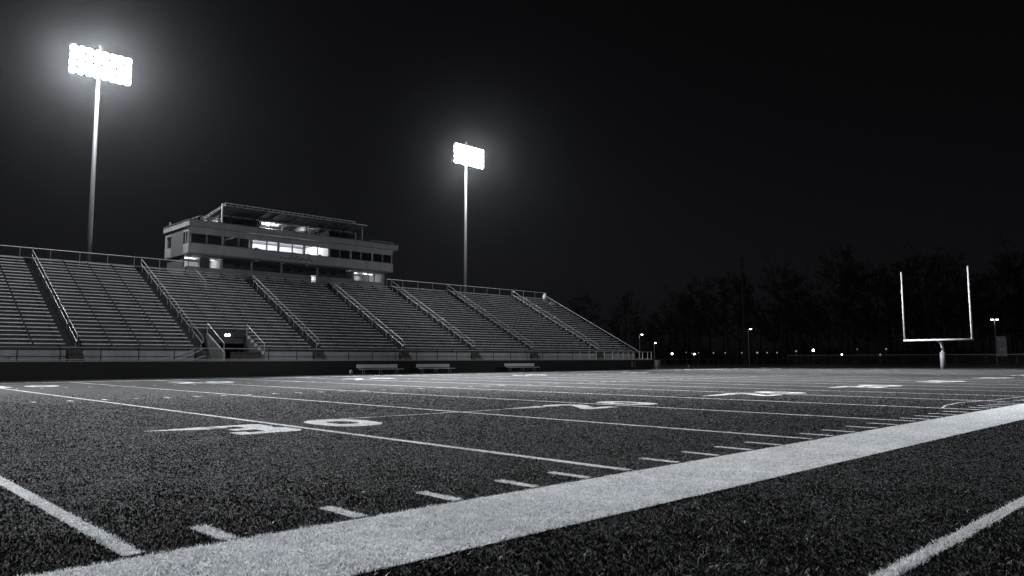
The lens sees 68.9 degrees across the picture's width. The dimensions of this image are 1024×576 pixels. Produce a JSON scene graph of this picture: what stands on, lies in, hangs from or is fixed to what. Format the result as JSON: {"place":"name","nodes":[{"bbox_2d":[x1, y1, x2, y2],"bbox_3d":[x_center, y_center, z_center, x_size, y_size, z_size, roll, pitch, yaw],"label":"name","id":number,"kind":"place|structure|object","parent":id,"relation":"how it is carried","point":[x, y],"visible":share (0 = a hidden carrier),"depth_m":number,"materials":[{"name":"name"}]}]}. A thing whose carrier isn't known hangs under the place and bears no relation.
{"place":"outdoors","nodes":[
{"label":"outdoors","id":0,"kind":"place"},
{"bbox_2d":[68,44,131,267],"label":"floodlight tower","id":1,"kind":"structure","parent":0,"point":[104,69],"depth_m":66.05,"materials":[{"name":"metal"}]},
{"bbox_2d":[224,343,637,358],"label":"grandstand base","id":2,"kind":"object","parent":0,"point":[227,352],"visible":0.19,"depth_m":70.11,"materials":[{"name":"concrete"}]},
{"bbox_2d":[0,256,64,349],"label":"bleacher section","id":3,"kind":"object","parent":2,"relation":"on","point":[25,319],"visible":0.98,"depth_m":50.24,"materials":[{"name":"grey metal"}]},
{"bbox_2d":[0,245,183,273],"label":"top fence","id":4,"kind":"object","parent":3,"relation":"attached to","point":[15,249],"visible":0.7,"depth_m":62.02,"materials":[{"name":"metal"}]},
{"bbox_2d":[37,259,192,350],"bbox_3d":[-30.360,1.487,56.320,7.150,8.119,14.798,5,-8,-44],"label":"bleacher section","id":5,"kind":"object","parent":2,"relation":"on","point":[110,307],"visible":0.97,"depth_m":55.31,"materials":[{"name":"grey metal"}]},
{"bbox_2d":[145,267,311,351],"bbox_3d":[-24.109,2.048,62.344,8.350,8.124,14.798,5,-8,-44],"label":"bleacher section","id":6,"kind":"object","parent":2,"relation":"on","point":[221,303],"visible":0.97,"depth_m":61.91,"materials":[{"name":"grey metal"}]},
{"bbox_2d":[249,275,396,351],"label":"bleacher section","id":7,"kind":"object","parent":2,"relation":"on","point":[325,318],"visible":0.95,"depth_m":67.67,"materials":[{"name":"grey metal"}]},
{"bbox_2d":[327,282,470,352],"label":"bleacher section","id":8,"kind":"object","parent":2,"relation":"on","point":[402,320],"visible":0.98,"depth_m":73.42,"materials":[{"name":"grey metal"}]},
{"bbox_2d":[393,287,526,352],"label":"bleacher section","id":9,"kind":"object","parent":2,"relation":"on","point":[481,333],"visible":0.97,"depth_m":79.18,"materials":[{"name":"grey metal"}]},
{"bbox_2d":[450,291,595,353],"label":"bleacher section","id":10,"kind":"object","parent":2,"relation":"on","point":[540,334],"visible":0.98,"depth_m":85.61,"materials":[{"name":"grey metal"}]},
{"bbox_2d":[386,279,542,299],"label":"top fence","id":11,"kind":"object","parent":10,"relation":"attached to","point":[464,289],"visible":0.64,"depth_m":90.80,"materials":[{"name":"metal"}]},
{"bbox_2d":[515,297,631,353],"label":"bleacher section","id":12,"kind":"object","parent":2,"relation":"on","point":[604,343],"visible":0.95,"depth_m":91.95,"materials":[{"name":"grey metal"}]},
{"bbox_2d":[546,296,639,351],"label":"side rail","id":13,"kind":"object","parent":2,"relation":"attached to","point":[592,323],"visible":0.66,"depth_m":94.66,"materials":[{"name":"grey metal"}]},
{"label":"walkway","id":14,"kind":"structure","parent":2,"relation":"on","visible":0},
{"bbox_2d":[24,263,84,360],"bbox_3d":[-33.010,1.413,53.227,0.910,7.689,15.548,5,-8,-44],"label":"aisle stair","id":15,"kind":"object","parent":14,"relation":"on","point":[60,325],"visible":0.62,"depth_m":51.86,"materials":[{"name":"grey concrete"}]},
{"bbox_2d":[32,250,77,346],"bbox_3d":[-33.015,0.404,53.581,0.048,7.898,14.097,5,-8,-44],"label":"handrail","id":16,"kind":"object","parent":15,"relation":"attached to","point":[59,307],"visible":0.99,"depth_m":52.53,"materials":[{"name":"grey metal"}]},
{"bbox_2d":[136,272,210,358],"bbox_3d":[-27.189,1.938,58.836,0.910,7.689,15.548,5,-8,-44],"label":"aisle stair","id":17,"kind":"object","parent":14,"relation":"on","point":[174,315],"visible":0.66,"depth_m":57.63,"materials":[{"name":"grey concrete"}]},
{"bbox_2d":[141,259,202,343],"bbox_3d":[-27.195,0.928,59.189,0.048,7.898,14.097,5,-8,-44],"label":"handrail","id":18,"kind":"object","parent":17,"relation":"attached to","point":[150,271],"visible":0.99,"depth_m":59.10,"materials":[{"name":"grey metal"}]},
{"bbox_2d":[200,323,264,359],"bbox_3d":[-22.187,4.209,57.642,3.180,2.849,7.300,5,-8,-44],"label":"tunnel entrance","id":19,"kind":"object","parent":14,"relation":"on","point":[211,342],"visible":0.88,"depth_m":56.09,"materials":[{"name":"concrete"}]},
{"bbox_2d":[243,280,326,359],"bbox_3d":[-20.506,2.540,65.275,0.910,7.689,15.548,5,-8,-44],"label":"aisle stair","id":20,"kind":"object","parent":14,"relation":"on","point":[317,355],"visible":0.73,"depth_m":63.80,"materials":[{"name":"grey concrete"}]},
{"bbox_2d":[248,272,318,348],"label":"handrail","id":21,"kind":"object","parent":20,"relation":"attached to","point":[284,311],"visible":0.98,"depth_m":65.21,"materials":[{"name":"grey metal"}]},
{"bbox_2d":[0,350,634,360],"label":"riser wall","id":22,"kind":"structure","parent":14,"relation":"on","point":[34,354],"depth_m":59.06,"materials":[{"name":"concrete"}]},
{"bbox_2d":[324,286,411,359],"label":"aisle stair","id":23,"kind":"object","parent":14,"relation":"on","point":[403,355],"visible":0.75,"depth_m":68.95,"materials":[{"name":"grey concrete"}]},
{"bbox_2d":[324,276,403,349],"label":"handrail","id":24,"kind":"object","parent":23,"relation":"attached to","point":[363,312],"visible":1,"depth_m":71.37,"materials":[{"name":"grey metal"}]},
{"bbox_2d":[389,291,482,359],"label":"aisle stair","id":25,"kind":"object","parent":14,"relation":"on","point":[478,356],"visible":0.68,"depth_m":74.80,"materials":[{"name":"grey concrete"}]},
{"bbox_2d":[392,281,474,346],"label":"handrail","id":26,"kind":"object","parent":25,"relation":"attached to","point":[432,315],"visible":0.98,"depth_m":76.66,"materials":[{"name":"grey metal"}]},
{"bbox_2d":[450,296,541,359],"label":"aisle stair","id":27,"kind":"object","parent":14,"relation":"on","point":[534,356],"visible":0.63,"depth_m":78.81,"materials":[{"name":"grey concrete"}]},
{"bbox_2d":[448,286,532,347],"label":"handrail","id":28,"kind":"object","parent":27,"relation":"attached to","point":[488,315],"visible":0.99,"depth_m":82.74,"materials":[{"name":"grey metal"}]},
{"bbox_2d":[512,300,605,358],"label":"aisle stair","id":29,"kind":"object","parent":14,"relation":"on","point":[600,356],"visible":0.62,"depth_m":87.26,"materials":[{"name":"grey concrete"}]},
{"bbox_2d":[512,291,598,347],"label":"handrail","id":30,"kind":"object","parent":29,"relation":"attached to","point":[556,322],"visible":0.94,"depth_m":89.72,"materials":[{"name":"grey metal"}]},
{"bbox_2d":[452,142,483,295],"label":"floodlight tower","id":31,"kind":"structure","parent":0,"point":[466,149],"depth_m":95.92,"materials":[{"name":"metal"}]},
{"bbox_2d":[0,367,1023,575],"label":"turf field","id":32,"kind":"structure","parent":0,"point":[794,458],"depth_m":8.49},
{"bbox_2d":[357,364,398,374],"bbox_3d":[-10.563,6.539,59.889,4.200,0.806,0.488,5,-8,-44],"label":"team bench","id":33,"kind":"object","parent":32,"relation":"on","point":[379,366],"visible":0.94,"depth_m":59.75,"materials":[{"name":"grey metal"}]},
{"bbox_2d":[416,364,453,373],"bbox_3d":[-6.503,6.905,63.801,3.900,0.806,0.488,5,-8,-44],"label":"team bench","id":34,"kind":"object","parent":32,"relation":"on","point":[432,365],"visible":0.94,"depth_m":63.67,"materials":[{"name":"grey metal"}]},
{"bbox_2d":[504,363,535,371],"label":"team bench","id":35,"kind":"object","parent":32,"relation":"on","point":[518,364],"visible":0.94,"depth_m":70.88,"materials":[{"name":"grey metal"}]},
{"bbox_2d":[900,266,973,368],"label":"goal post","id":36,"kind":"object","parent":32,"relation":"on","point":[943,362],"visible":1,"depth_m":88.27,"materials":[{"name":"white metal"}]},
{"bbox_2d":[0,0,1023,360],"label":"sky","id":37,"kind":"structure","parent":0,"point":[637,146],"materials":[{"name":"black"}]},
{"bbox_2d":[653,361,1023,367],"bbox_3d":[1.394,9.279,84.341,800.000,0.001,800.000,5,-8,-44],"label":"ground","id":38,"kind":"structure","parent":0,"point":[806,364],"depth_m":133.22,"materials":[{"name":"black"}]},
{"bbox_2d":[163,203,398,289],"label":"press box","id":39,"kind":"object","parent":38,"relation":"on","point":[241,241],"visible":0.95,"depth_m":74.48,"materials":[{"name":"grey concrete"}]},
{"bbox_2d":[188,257,199,266],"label":"window","id":40,"kind":"structure","parent":39,"relation":"in","point":[188,257],"depth_m":68.26,"materials":[{"name":"grey glass"}]},
{"bbox_2d":[200,257,209,267],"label":"front door","id":41,"kind":"structure","parent":39,"relation":"in","point":[204,262],"depth_m":69.08,"materials":[{"name":"metal"}]},
{"bbox_2d":[0,359,652,380],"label":"front wall","id":42,"kind":"structure","parent":38,"relation":"on","point":[39,370],"depth_m":54.14,"materials":[{"name":"concrete"}]},
{"bbox_2d":[0,346,651,360],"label":"guard rail","id":43,"kind":"object","parent":42,"relation":"on","point":[100,359],"visible":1,"depth_m":53.13,"materials":[{"name":"metal"}]},
{"bbox_2d":[565,285,607,331],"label":"bare tree","id":44,"kind":"object","parent":38,"relation":"on","point":[575,309],"visible":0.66,"depth_m":169.12,"materials":[{"name":"black plant"}]},
{"bbox_2d":[603,291,649,348],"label":"bare tree","id":45,"kind":"object","parent":38,"relation":"on","point":[625,305],"visible":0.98,"depth_m":172.31,"materials":[{"name":"black plant"}]},
{"bbox_2d":[654,283,704,363],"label":"bare tree","id":46,"kind":"object","parent":38,"relation":"on","point":[678,306],"visible":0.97,"depth_m":167.64,"materials":[{"name":"black plant"}]},
{"bbox_2d":[677,277,717,363],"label":"bare tree","id":47,"kind":"object","parent":38,"relation":"on","point":[702,299],"visible":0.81,"depth_m":174.03,"materials":[{"name":"black plant"}]},
{"bbox_2d":[700,270,754,363],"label":"bare tree","id":48,"kind":"object","parent":38,"relation":"on","point":[725,289],"visible":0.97,"depth_m":168.62,"materials":[{"name":"black plant"}]},
{"bbox_2d":[739,255,745,364],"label":"utility pole","id":49,"kind":"object","parent":38,"relation":"on","point":[743,325],"visible":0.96,"depth_m":137.68,"materials":[{"name":"black wood"}]},
{"bbox_2d":[718,273,768,354],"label":"bare tree","id":50,"kind":"object","parent":38,"relation":"on","point":[747,292],"visible":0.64,"depth_m":177.64,"materials":[{"name":"black plant"}]},
{"bbox_2d":[748,328,751,364],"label":"street lamp","id":51,"kind":"object","parent":38,"relation":"on","point":[748,342],"visible":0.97,"depth_m":142.66,"materials":[{"name":"black metal"}]},
{"bbox_2d":[741,253,820,364],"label":"bare tree","id":52,"kind":"object","parent":38,"relation":"on","point":[776,294],"visible":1,"depth_m":155.12,"materials":[{"name":"black plant"}]},
{"bbox_2d":[774,271,819,363],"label":"bare tree","id":53,"kind":"object","parent":38,"relation":"on","point":[798,324],"visible":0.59,"depth_m":171.80,"materials":[{"name":"black plant"}]},
{"bbox_2d":[576,286,1023,363],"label":"wood","id":54,"kind":"object","parent":38,"relation":"on","point":[818,314],"visible":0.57,"depth_m":196.85,"materials":[{"name":"black plant"}]},
{"bbox_2d":[632,338,1023,363],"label":"undergrowth","id":55,"kind":"object","parent":38,"relation":"on","point":[898,353],"visible":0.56,"depth_m":177.47,"materials":[{"name":"black plant"}]},
{"bbox_2d":[795,243,874,363],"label":"bare tree","id":56,"kind":"object","parent":38,"relation":"on","point":[842,285],"visible":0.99,"depth_m":153.60,"materials":[{"name":"black plant"}]},
{"bbox_2d":[824,264,880,363],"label":"bare tree","id":57,"kind":"object","parent":38,"relation":"on","point":[853,337],"visible":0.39,"depth_m":163.40,"materials":[{"name":"black plant"}]},
{"bbox_2d":[843,260,906,364],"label":"bare tree","id":58,"kind":"object","parent":38,"relation":"on","point":[886,292],"visible":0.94,"depth_m":152.96,"materials":[{"name":"black plant"}]},
{"bbox_2d":[831,262,957,363],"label":"conifer","id":59,"kind":"object","parent":38,"relation":"on","point":[889,338],"visible":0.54,"depth_m":169.13,"materials":[{"name":"black plant"}]},
{"bbox_2d":[787,354,1023,367],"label":"chain link fence","id":60,"kind":"object","parent":38,"relation":"on","point":[840,364],"visible":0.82,"depth_m":102.10,"materials":[{"name":"grey metal"}]},
{"bbox_2d":[876,254,941,363],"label":"bare tree","id":61,"kind":"object","parent":38,"relation":"on","point":[905,313],"visible":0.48,"depth_m":160.41,"materials":[{"name":"black plant"}]},
{"bbox_2d":[891,242,977,364],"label":"bare tree","id":62,"kind":"object","parent":38,"relation":"on","point":[927,277],"visible":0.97,"depth_m":150.07,"materials":[{"name":"black plant"}]},
{"bbox_2d":[918,250,979,363],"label":"bare tree","id":63,"kind":"object","parent":38,"relation":"on","point":[953,271],"visible":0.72,"depth_m":153.05,"materials":[{"name":"black plant"}]},
{"bbox_2d":[951,272,1003,363],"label":"bare tree","id":64,"kind":"object","parent":38,"relation":"on","point":[981,324],"visible":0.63,"depth_m":156.64,"materials":[{"name":"black plant"}]},
{"bbox_2d":[991,318,997,365],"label":"street lamp","id":65,"kind":"object","parent":38,"relation":"on","point":[995,338],"visible":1,"depth_m":125.62,"materials":[{"name":"black metal"}]},
{"bbox_2d":[970,235,1023,353],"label":"bare tree","id":66,"kind":"object","parent":38,"relation":"on","point":[1011,281],"visible":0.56,"depth_m":146.70,"materials":[{"name":"black plant"}]},
{"bbox_2d":[972,254,1023,364],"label":"bare tree","id":67,"kind":"object","parent":38,"relation":"on","point":[1007,267],"visible":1,"depth_m":139.96,"materials":[{"name":"black plant"}]},
{"bbox_2d":[996,336,1006,366],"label":"sign board","id":68,"kind":"object","parent":38,"relation":"on","point":[1001,345],"visible":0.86,"depth_m":103.31,"materials":[{"name":"grey paint"}]},
{"bbox_2d":[653,366,1023,368],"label":"track","id":69,"kind":"structure","parent":0,"point":[858,367],"depth_m":99.83,"materials":[{"name":"rubber"}]},
{"bbox_2d":[655,361,659,368],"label":"trash bin","id":70,"kind":"object","parent":69,"relation":"on","point":[657,364],"visible":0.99,"depth_m":89.45,"materials":[{"name":"grey paint"}]},
{"bbox_2d":[653,359,787,368],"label":"chain link fence","id":71,"kind":"object","parent":69,"relation":"on","point":[746,363],"visible":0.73,"depth_m":101.83,"materials":[{"name":"grey metal"}]}
]}

